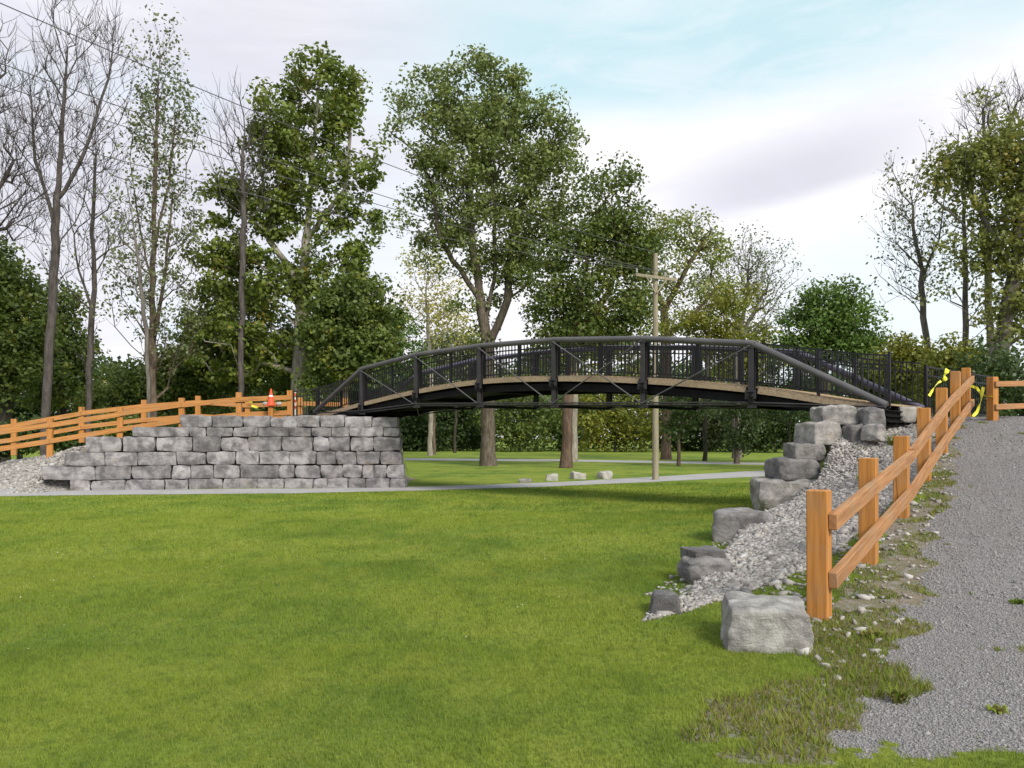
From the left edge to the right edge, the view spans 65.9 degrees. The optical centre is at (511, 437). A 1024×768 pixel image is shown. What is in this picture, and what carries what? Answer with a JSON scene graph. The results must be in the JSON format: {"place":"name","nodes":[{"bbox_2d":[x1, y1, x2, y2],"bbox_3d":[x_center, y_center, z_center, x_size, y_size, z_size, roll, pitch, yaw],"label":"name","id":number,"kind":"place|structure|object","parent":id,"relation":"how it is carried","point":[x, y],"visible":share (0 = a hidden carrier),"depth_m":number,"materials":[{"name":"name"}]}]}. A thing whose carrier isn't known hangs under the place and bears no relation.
{"place":"outdoors","nodes":[
{"label":"outdoors","id":0,"kind":"place"},
{"bbox_2d":[43,442,888,620],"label":"gravel bank","id":1,"kind":"structure","parent":0,"point":[58,482],"depth_m":25.57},
{"bbox_2d":[0,416,975,686],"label":"crushed stone","id":2,"kind":"object","parent":1,"relation":"on","point":[782,534],"visible":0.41,"depth_m":10.85,"materials":[{"name":"grey gravel"}]},
{"bbox_2d":[886,407,916,422],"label":"boulder","id":3,"kind":"object","parent":2,"relation":"on","point":[909,414],"visible":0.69,"depth_m":16.50,"materials":[{"name":"stone"}]},
{"bbox_2d":[312,336,924,422],"bbox_3d":[0.976,-1.571,23.652,20.259,2.530,2.864,0,0,42],"label":"footbridge","id":4,"kind":"object","parent":1,"relation":"on","point":[473,393],"visible":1,"depth_m":21.11,"materials":[{"name":"metal"}]},
{"bbox_2d":[649,589,680,614],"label":"boulder","id":5,"kind":"object","parent":1,"relation":"on","point":[666,599],"visible":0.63,"depth_m":7.57,"materials":[{"name":"stone"}]},
{"bbox_2d":[677,556,731,584],"bbox_3d":[2.235,1.597,9.286,0.535,0.489,0.644,0,0,-6],"label":"boulder","id":6,"kind":"object","parent":1,"relation":"on","point":[690,570],"visible":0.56,"depth_m":9.00,"materials":[{"name":"stone"}]},
{"bbox_2d":[680,545,725,558],"bbox_3d":[2.253,1.368,9.323,0.409,0.165,0.472,0,0,-11],"label":"stone slab","id":7,"kind":"object","parent":6,"relation":"on","point":[701,551],"depth_m":9.16,"materials":[{"name":"grey stone"}]},
{"bbox_2d":[712,507,773,542],"bbox_3d":[3.640,1.434,12.395,0.953,0.650,0.840,0,0,18],"label":"boulder","id":8,"kind":"object","parent":1,"relation":"on","point":[728,523],"visible":0.52,"depth_m":12.12,"materials":[{"name":"stone"}]},
{"bbox_2d":[749,477,816,510],"bbox_3d":[5.456,1.110,15.642,1.368,0.734,0.984,0,0,6],"label":"boulder","id":9,"kind":"object","parent":1,"relation":"on","point":[766,493],"visible":0.45,"depth_m":15.26,"materials":[{"name":"stone"}]},
{"bbox_2d":[764,456,820,481],"bbox_3d":[5.651,0.637,15.912,0.951,0.558,0.836,0,0,-3],"label":"boulder","id":10,"kind":"object","parent":1,"relation":"on","point":[786,469],"visible":0.85,"depth_m":15.53,"materials":[{"name":"stone"}]},
{"bbox_2d":[783,441,825,462],"bbox_3d":[5.920,0.280,15.996,0.688,0.435,0.845,0,0,5],"label":"boulder","id":11,"kind":"object","parent":10,"relation":"on","point":[804,450],"visible":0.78,"depth_m":15.62,"materials":[{"name":"stone"}]},
{"bbox_2d":[794,420,842,446],"bbox_3d":[6.247,-0.089,16.104,0.726,0.539,0.803,0,0,-14],"label":"boulder","id":12,"kind":"object","parent":1,"relation":"on","point":[825,433],"visible":0.75,"depth_m":15.77,"materials":[{"name":"stone"}]},
{"bbox_2d":[841,423,862,442],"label":"boulder","id":13,"kind":"object","parent":1,"relation":"on","point":[852,433],"visible":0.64,"depth_m":15.61,"materials":[{"name":"stone"}]},
{"bbox_2d":[810,404,858,425],"bbox_3d":[6.623,-0.461,16.247,0.768,0.442,0.849,0,0,3],"label":"boulder","id":14,"kind":"object","parent":13,"relation":"on","point":[843,415],"visible":0.82,"depth_m":15.86,"materials":[{"name":"stone"}]},
{"bbox_2d":[857,407,885,427],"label":"boulder","id":15,"kind":"object","parent":1,"relation":"on","point":[869,415],"visible":0.69,"depth_m":15.54,"materials":[{"name":"stone"}]},
{"bbox_2d":[861,424,885,441],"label":"boulder","id":16,"kind":"object","parent":1,"relation":"on","point":[873,432],"visible":1,"depth_m":15.27,"materials":[{"name":"stone"}]},
{"bbox_2d":[806,368,973,620],"bbox_3d":[6.763,0.082,12.882,0.271,3.444,13.834,0,0,35],"label":"timber fence","id":17,"kind":"object","parent":1,"relation":"on","point":[824,578],"visible":0.84,"depth_m":9.08,"materials":[{"name":"brown wood"}]},
{"bbox_2d":[928,380,941,396],"bbox_3d":[8.162,-0.959,15.181,0.088,0.399,1.498,0,0,36],"label":"caution tape","id":18,"kind":"object","parent":17,"relation":"attached to","point":[931,391],"visible":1,"depth_m":14.67,"materials":[{"name":"yellow plastic"}]},
{"bbox_2d":[942,368,948,380],"bbox_3d":[9.037,-1.321,16.445,0.227,0.288,0.082,0,0,-37],"label":"caution tape","id":19,"kind":"object","parent":17,"relation":"attached to","point":[945,373],"visible":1,"depth_m":16.42,"materials":[{"name":"yellow plastic"}]},
{"bbox_2d":[886,431,898,445],"bbox_3d":[7.383,0.003,15.278,0.399,0.322,0.392,0,0,22],"label":"weed","id":20,"kind":"object","parent":1,"relation":"on","point":[889,441],"visible":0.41,"depth_m":15.28,"materials":[{"name":"green plant"}]},
{"bbox_2d":[923,365,993,416],"bbox_3d":[10.944,-1.010,19.264,3.967,1.320,0.070,0,0,-39],"label":"picket fence","id":21,"kind":"object","parent":1,"relation":"on","point":[925,385],"visible":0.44,"depth_m":18.44,"materials":[{"name":"black metal"}]},
{"bbox_2d":[0,439,1023,767],"bbox_3d":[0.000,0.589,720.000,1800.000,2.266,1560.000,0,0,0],"label":"lawn","id":22,"kind":"structure","parent":0,"point":[436,473],"depth_m":7.01,"materials":[{"name":"green plant"}]},
{"bbox_2d":[0,421,39,459],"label":"bushy tree","id":23,"kind":"object","parent":22,"relation":"on","point":[6,454],"visible":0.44,"depth_m":39.90,"materials":[{"name":"green plant"}]},
{"bbox_2d":[0,13,68,248],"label":"bare tree","id":24,"kind":"object","parent":22,"relation":"on","point":[6,175],"visible":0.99,"depth_m":33.99,"materials":[{"name":"brown plant"}]},
{"bbox_2d":[0,235,76,462],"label":"tree","id":25,"kind":"object","parent":22,"relation":"on","point":[21,356],"visible":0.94,"depth_m":43.35,"materials":[{"name":"green plant"}]},
{"bbox_2d":[12,391,77,458],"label":"bushy tree","id":26,"kind":"object","parent":22,"relation":"on","point":[18,411],"visible":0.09,"depth_m":55.50,"materials":[{"name":"green plant"}]},
{"bbox_2d":[0,412,102,455],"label":"bushy tree","id":27,"kind":"object","parent":22,"relation":"on","point":[65,444],"visible":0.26,"depth_m":40.68,"materials":[{"name":"green plant"}]},
{"bbox_2d":[15,276,105,448],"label":"tree","id":28,"kind":"object","parent":22,"relation":"on","point":[61,396],"visible":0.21,"depth_m":49.55,"materials":[{"name":"green plant"}]},
{"bbox_2d":[0,0,155,455],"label":"bare tree","id":29,"kind":"object","parent":22,"relation":"on","point":[53,262],"visible":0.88,"depth_m":37.87,"materials":[{"name":"brown plant"}]},
{"bbox_2d":[19,85,143,445],"bbox_3d":[-21.526,-8.018,40.011,6.021,19.452,4.392,0,0,0],"label":"bare tree","id":30,"kind":"object","parent":22,"relation":"on","point":[89,360],"visible":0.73,"depth_m":39.90,"materials":[{"name":"brown plant"}]},
{"bbox_2d":[68,376,140,419],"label":"bushy tree","id":31,"kind":"object","parent":22,"relation":"on","point":[106,384],"visible":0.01,"depth_m":57.33,"materials":[{"name":"green plant"}]},
{"bbox_2d":[68,407,169,436],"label":"bushy tree","id":32,"kind":"object","parent":22,"relation":"on","point":[129,432],"visible":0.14,"depth_m":41.49,"materials":[{"name":"green plant"}]},
{"bbox_2d":[84,142,178,422],"bbox_3d":[-17.652,-6.054,37.075,3.639,15.517,2.696,0,0,13],"label":"tree","id":33,"kind":"object","parent":22,"relation":"on","point":[141,296],"visible":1,"depth_m":36.95,"materials":[{"name":"grey plant"}]},
{"bbox_2d":[68,341,231,426],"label":"tree","id":34,"kind":"object","parent":22,"relation":"on","point":[132,389],"visible":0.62,"depth_m":45.26,"materials":[{"name":"green plant"}]},
{"bbox_2d":[86,3,220,426],"bbox_3d":[-17.869,-9.906,39.976,6.098,23.260,4.383,0,0,0],"label":"poplar tree","id":35,"kind":"object","parent":22,"relation":"on","point":[154,318],"visible":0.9,"depth_m":39.88,"materials":[{"name":"green plant"}]},
{"bbox_2d":[169,382,264,426],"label":"bushy tree","id":36,"kind":"object","parent":22,"relation":"on","point":[228,409],"visible":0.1,"depth_m":59.29,"materials":[{"name":"green plant"}]},
{"bbox_2d":[41,414,406,490],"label":"retaining wall","id":37,"kind":"structure","parent":22,"relation":"on","point":[100,463],"depth_m":26.71,"materials":[{"name":"stone"}]},
{"bbox_2d":[0,390,292,457],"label":"timber fence","id":38,"kind":"object","parent":37,"relation":"on","point":[49,425],"visible":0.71,"depth_m":27.91,"materials":[{"name":"brown wood"}]},
{"bbox_2d":[292,388,317,415],"bbox_3d":[-7.654,-1.220,29.226,1.050,1.300,0.070,0,0,-42],"label":"picket fence","id":39,"kind":"object","parent":37,"relation":"on","point":[309,395],"visible":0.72,"depth_m":29.23,"materials":[{"name":"black metal"}]},
{"bbox_2d":[199,65,279,411],"bbox_3d":[-13.764,-8.570,40.093,4.124,20.593,3.756,0,0,-26],"label":"bare tree","id":40,"kind":"object","parent":22,"relation":"on","point":[242,235],"visible":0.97,"depth_m":39.90,"materials":[{"name":"brown plant"}]},
{"bbox_2d":[163,276,372,411],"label":"tree","id":41,"kind":"object","parent":22,"relation":"on","point":[283,380],"visible":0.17,"depth_m":45.14,"materials":[{"name":"green plant"}]},
{"bbox_2d":[168,40,393,414],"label":"sycamore tree","id":42,"kind":"object","parent":22,"relation":"on","point":[300,283],"visible":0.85,"depth_m":41.41,"materials":[{"name":"green plant"}]},
{"bbox_2d":[264,266,412,415],"bbox_3d":[-8.840,-3.454,39.942,7.679,10.418,4.310,0,0,0],"label":"tree","id":43,"kind":"object","parent":22,"relation":"on","point":[348,346],"visible":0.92,"depth_m":39.35,"materials":[{"name":"green plant"}]},
{"bbox_2d":[0,471,764,495],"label":"footpath","id":44,"kind":"structure","parent":22,"relation":"on","point":[516,485],"depth_m":25.92,"materials":[{"name":"grey concrete"}]},
{"bbox_2d":[370,310,435,387],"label":"bushy tree","id":45,"kind":"object","parent":22,"relation":"on","point":[412,331],"visible":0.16,"depth_m":69.65,"materials":[{"name":"green plant"}]},
{"bbox_2d":[399,411,450,451],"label":"bushy tree","id":46,"kind":"object","parent":22,"relation":"on","point":[414,432],"visible":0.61,"depth_m":98.89,"materials":[{"name":"green plant"}]},
{"bbox_2d":[404,365,464,454],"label":"tree","id":47,"kind":"object","parent":22,"relation":"on","point":[434,441],"visible":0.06,"depth_m":79.79,"materials":[{"name":"green plant"}]},
{"bbox_2d":[392,246,477,455],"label":"tree","id":48,"kind":"object","parent":22,"relation":"on","point":[434,318],"visible":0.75,"depth_m":74.77,"materials":[{"name":"green plant"}]},
{"bbox_2d":[426,381,495,450],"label":"bushy tree","id":49,"kind":"object","parent":22,"relation":"on","point":[463,421],"visible":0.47,"depth_m":102.91,"materials":[{"name":"green plant"}]},
{"bbox_2d":[419,324,507,452],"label":"bushy tree","id":50,"kind":"object","parent":22,"relation":"on","point":[447,342],"visible":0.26,"depth_m":89.25,"materials":[{"name":"green plant"}]},
{"bbox_2d":[378,43,593,465],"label":"cottonwood tree","id":51,"kind":"object","parent":22,"relation":"on","point":[533,172],"visible":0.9,"depth_m":47.31,"materials":[{"name":"green plant"}]},
{"bbox_2d":[57,425,965,764],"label":"dirt verge","id":52,"kind":"structure","parent":22,"relation":"on","point":[901,565],"depth_m":7.35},
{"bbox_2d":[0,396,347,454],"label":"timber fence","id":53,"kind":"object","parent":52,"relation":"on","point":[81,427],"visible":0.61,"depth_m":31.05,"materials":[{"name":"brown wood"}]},
{"bbox_2d":[720,591,813,653],"bbox_3d":[2.101,1.546,6.561,0.715,0.449,0.714,0,3,9],"label":"boulder","id":54,"kind":"object","parent":52,"relation":"on","point":[769,624],"visible":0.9,"depth_m":6.26,"materials":[{"name":"stone"}]},
{"bbox_2d":[670,421,1023,763],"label":"verge grass","id":55,"kind":"structure","parent":52,"relation":"on","point":[882,683],"depth_m":5.34,"materials":[{"name":"green plant"}]},
{"bbox_2d":[856,625,890,641],"bbox_3d":[3.026,1.631,6.586,0.252,0.101,0.333,0,0,45],"label":"weed","id":56,"kind":"object","parent":52,"relation":"on","point":[876,633],"visible":0.86,"depth_m":6.59,"materials":[{"name":"green plant"}]},
{"bbox_2d":[472,366,561,451],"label":"bushy tree","id":57,"kind":"object","parent":22,"relation":"on","point":[506,431],"visible":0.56,"depth_m":96.86,"materials":[{"name":"green plant"}]},
{"bbox_2d":[19,333,1023,448],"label":"wood","id":58,"kind":"object","parent":22,"relation":"on","point":[112,362],"visible":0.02,"depth_m":119.90,"materials":[{"name":"green plant"}]},
{"bbox_2d":[518,478,531,482],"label":"stone","id":59,"kind":"object","parent":22,"relation":"on","point":[526,480],"visible":0.63,"depth_m":29.91,"materials":[{"name":"grey stone"}]},
{"bbox_2d":[546,473,557,480],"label":"stone","id":60,"kind":"object","parent":22,"relation":"on","point":[552,477],"visible":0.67,"depth_m":31.29,"materials":[{"name":"grey stone"}]},
{"bbox_2d":[522,370,606,450],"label":"bushy tree","id":61,"kind":"object","parent":22,"relation":"on","point":[558,442],"visible":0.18,"depth_m":104.16,"materials":[{"name":"green plant"}]},
{"bbox_2d":[569,471,585,478],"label":"stone","id":62,"kind":"object","parent":22,"relation":"on","point":[576,475],"visible":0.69,"depth_m":32.46,"materials":[{"name":"grey stone"}]},
{"bbox_2d":[525,302,643,461],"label":"tree","id":63,"kind":"object","parent":22,"relation":"on","point":[575,437],"visible":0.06,"depth_m":55.73,"materials":[{"name":"green plant"}]},
{"bbox_2d":[405,458,763,464],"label":"footpath","id":64,"kind":"structure","parent":22,"relation":"on","point":[689,462],"depth_m":58.89,"materials":[{"name":"stone"}]},
{"bbox_2d":[235,377,337,415],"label":"bushy tree","id":65,"kind":"object","parent":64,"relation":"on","point":[258,394],"visible":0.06,"depth_m":61.53,"materials":[{"name":"green plant"}]},
{"bbox_2d":[322,365,408,424],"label":"bushy tree","id":66,"kind":"object","parent":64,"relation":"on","point":[370,391],"visible":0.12,"depth_m":65.26,"materials":[{"name":"green plant"}]},
{"bbox_2d":[515,150,675,467],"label":"tree","id":67,"kind":"object","parent":22,"relation":"on","point":[613,224],"visible":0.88,"depth_m":44.36,"materials":[{"name":"green plant"}]},
{"bbox_2d":[596,471,612,478],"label":"stone","id":68,"kind":"object","parent":22,"relation":"on","point":[604,475],"visible":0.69,"depth_m":32.88,"materials":[{"name":"grey stone"}]},
{"bbox_2d":[577,360,661,451],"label":"bushy tree","id":69,"kind":"object","parent":22,"relation":"on","point":[614,419],"visible":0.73,"depth_m":94.89,"materials":[{"name":"green plant"}]},
{"bbox_2d":[635,253,676,479],"bbox_3d":[5.739,-2.725,31.826,2.100,9.450,0.351,0,0,-30],"label":"utility pole","id":70,"kind":"object","parent":22,"relation":"on","point":[655,277],"visible":0.84,"depth_m":31.81,"materials":[{"name":"brown wood"}]},
{"bbox_2d":[0,127,635,268],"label":"overhead wire","id":71,"kind":"object","parent":70,"relation":"attached to","point":[289,203],"visible":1,"depth_m":21.89,"materials":[{"name":"black metal"}]},
{"bbox_2d":[0,3,653,251],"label":"overhead wire","id":72,"kind":"object","parent":70,"relation":"attached to","point":[282,122],"visible":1,"depth_m":18.33,"materials":[{"name":"black metal"}]},
{"bbox_2d":[0,85,664,272],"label":"overhead wire","id":73,"kind":"object","parent":70,"relation":"attached to","point":[296,180],"visible":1,"depth_m":21.01,"materials":[{"name":"black metal"}]},
{"bbox_2d":[0,63,673,273],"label":"overhead wire","id":74,"kind":"object","parent":70,"relation":"attached to","point":[299,168],"visible":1,"depth_m":20.23,"materials":[{"name":"black metal"}]},
{"bbox_2d":[621,204,753,459],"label":"tree","id":75,"kind":"object","parent":22,"relation":"on","point":[666,305],"visible":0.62,"depth_m":61.59,"materials":[{"name":"green plant"}]},
{"bbox_2d":[658,396,717,465],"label":"tree","id":76,"kind":"object","parent":22,"relation":"on","point":[670,426],"visible":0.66,"depth_m":47.84,"materials":[{"name":"green plant"}]},
{"bbox_2d":[649,368,727,450],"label":"bushy tree","id":77,"kind":"object","parent":22,"relation":"on","point":[694,443],"visible":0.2,"depth_m":101.02,"materials":[{"name":"green plant"}]},
{"bbox_2d":[648,277,769,460],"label":"tree","id":78,"kind":"object","parent":22,"relation":"on","point":[704,323],"visible":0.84,"depth_m":57.49,"materials":[{"name":"green plant"}]},
{"bbox_2d":[690,375,773,451],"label":"bushy tree","id":79,"kind":"object","parent":22,"relation":"on","point":[716,440],"visible":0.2,"depth_m":97.71,"materials":[{"name":"green plant"}]},
{"bbox_2d":[711,400,766,463],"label":"tree","id":80,"kind":"object","parent":22,"relation":"on","point":[742,435],"visible":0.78,"depth_m":51.75,"materials":[{"name":"green plant"}]},
{"bbox_2d":[703,317,791,453],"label":"bushy tree","id":81,"kind":"object","parent":22,"relation":"on","point":[766,333],"visible":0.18,"depth_m":84.39,"materials":[{"name":"green plant"}]},
{"bbox_2d":[680,220,818,457],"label":"tree","id":82,"kind":"object","parent":22,"relation":"on","point":[756,270],"visible":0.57,"depth_m":65.61,"materials":[{"name":"green plant"}]},
{"bbox_2d":[720,369,810,452],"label":"bushy tree","id":83,"kind":"object","parent":22,"relation":"on","point":[782,430],"visible":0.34,"depth_m":91.30,"materials":[{"name":"green plant"}]},
{"bbox_2d":[754,359,820,442],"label":"shrub","id":84,"kind":"object","parent":22,"relation":"on","point":[789,416],"visible":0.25,"depth_m":54.94,"materials":[{"name":"green plant"}]},
{"bbox_2d":[764,273,893,394],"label":"tree","id":85,"kind":"object","parent":22,"relation":"on","point":[826,328],"visible":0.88,"depth_m":49.31,"materials":[{"name":"green plant"}]},
{"bbox_2d":[845,351,915,404],"bbox_3d":[16.909,-1.648,36.024,3.433,4.697,2.377,0,0,0],"label":"shrub","id":86,"kind":"object","parent":22,"relation":"on","point":[871,380],"visible":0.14,"depth_m":35.74,"materials":[{"name":"green plant"}]},
{"bbox_2d":[864,331,942,400],"bbox_3d":[16.966,-1.973,34.072,3.034,5.350,2.934,0,0,-40],"label":"shrub","id":87,"kind":"object","parent":22,"relation":"on","point":[905,350],"visible":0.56,"depth_m":33.70,"materials":[{"name":"green plant"}]},
{"bbox_2d":[858,119,973,416],"bbox_3d":[19.394,-6.774,38.133,5.248,16.962,4.241,0,0,0],"label":"tree","id":88,"kind":"object","parent":22,"relation":"on","point":[922,295],"visible":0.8,"depth_m":37.95,"materials":[{"name":"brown plant"}]},
{"bbox_2d":[864,392,978,416],"bbox_3d":[20.769,-1.224,39.931,6.945,5.456,3.057,0,0,0],"label":"shrub","id":89,"kind":"object","parent":22,"relation":"on","point":[922,401],"visible":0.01,"depth_m":39.45,"materials":[{"name":"green plant"}]},
{"bbox_2d":[903,331,988,405],"bbox_3d":[17.518,-1.795,31.990,3.396,5.004,2.476,0,0,0],"label":"shrub","id":90,"kind":"object","parent":22,"relation":"on","point":[943,358],"visible":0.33,"depth_m":31.75,"materials":[{"name":"green plant"}]},
{"bbox_2d":[938,64,1023,363],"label":"bare tree","id":91,"kind":"object","parent":22,"relation":"on","point":[982,111],"visible":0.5,"depth_m":43.85,"materials":[{"name":"brown plant"}]},
{"bbox_2d":[0,0,1023,438],"label":"sky","id":92,"kind":"structure","parent":0,"point":[783,115],"materials":[{"name":"white"}]},
{"bbox_2d":[407,416,1023,760],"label":"gravel path","id":93,"kind":"structure","parent":0,"point":[964,456],"depth_m":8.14,"materials":[{"name":"grey gravel"}]},
{"bbox_2d":[268,406,273,417],"bbox_3d":[-8.649,-0.847,28.350,0.160,0.598,0.160,0,0,0],"label":"fence post","id":94,"kind":"object","parent":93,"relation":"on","point":[270,410],"visible":0.57,"depth_m":28.27,"materials":[{"name":"brown wood"}]},
{"bbox_2d":[265,389,276,405],"bbox_3d":[-8.649,-1.458,28.350,0.340,0.620,0.340,0,0,0],"label":"traffic cone","id":95,"kind":"object","parent":94,"relation":"on","point":[270,402],"visible":1,"depth_m":28.27,"materials":[{"name":"orange plastic"}]},
{"bbox_2d":[887,682,913,704],"bbox_3d":[2.497,1.646,5.092,0.212,0.121,0.170,0,0,0],"label":"weed","id":96,"kind":"object","parent":93,"relation":"on","point":[897,695],"visible":1,"depth_m":5.07,"materials":[{"name":"green plant"}]},
{"bbox_2d":[911,73,1022,350],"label":"tree","id":97,"kind":"object","parent":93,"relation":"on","point":[964,299],"visible":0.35,"depth_m":36.94,"materials":[{"name":"green plant"}]},
{"bbox_2d":[915,107,1023,403],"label":"tree","id":98,"kind":"object","parent":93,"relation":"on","point":[1002,154],"visible":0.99,"depth_m":33.72,"materials":[{"name":"green plant"}]},
{"bbox_2d":[934,335,1023,416],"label":"shrub","id":99,"kind":"object","parent":93,"relation":"on","point":[990,368],"visible":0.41,"depth_m":29.65,"materials":[{"name":"green plant"}]},
{"bbox_2d":[984,703,1008,714],"bbox_3d":[3.016,1.674,4.902,0.146,0.054,0.107,0,0,-22],"label":"weed","id":100,"kind":"object","parent":93,"relation":"on","point":[995,708],"visible":1,"depth_m":4.88,"materials":[{"name":"green plant"}]},
{"bbox_2d":[982,341,1023,415],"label":"shrub","id":101,"kind":"object","parent":93,"relation":"on","point":[1018,396],"visible":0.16,"depth_m":31.14,"materials":[{"name":"green plant"}]},
{"bbox_2d":[987,377,1023,420],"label":"timber fence","id":102,"kind":"object","parent":93,"relation":"on","point":[994,406],"visible":0.77,"depth_m":17.55,"materials":[{"name":"brown wood"}]},
{"bbox_2d":[972,387,984,416],"bbox_3d":[10.420,-0.810,17.669,0.353,0.681,0.082,0,0,-20],"label":"caution tape","id":103,"kind":"object","parent":102,"relation":"attached to","point":[975,413],"visible":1,"depth_m":17.70,"materials":[{"name":"yellow plastic"}]},
{"bbox_2d":[970,385,989,396],"bbox_3d":[10.601,-1.068,17.826,0.137,0.332,0.755,0,0,0],"label":"caution tape","id":104,"kind":"object","parent":102,"relation":"attached to","point":[976,388],"visible":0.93,"depth_m":18.05,"materials":[{"name":"yellow plastic"}]},
{"bbox_2d":[1008,597,1023,604],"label":"weed","id":105,"kind":"object","parent":93,"relation":"on","point":[1017,601],"visible":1,"depth_m":7.38,"materials":[{"name":"green plant"}]}
]}

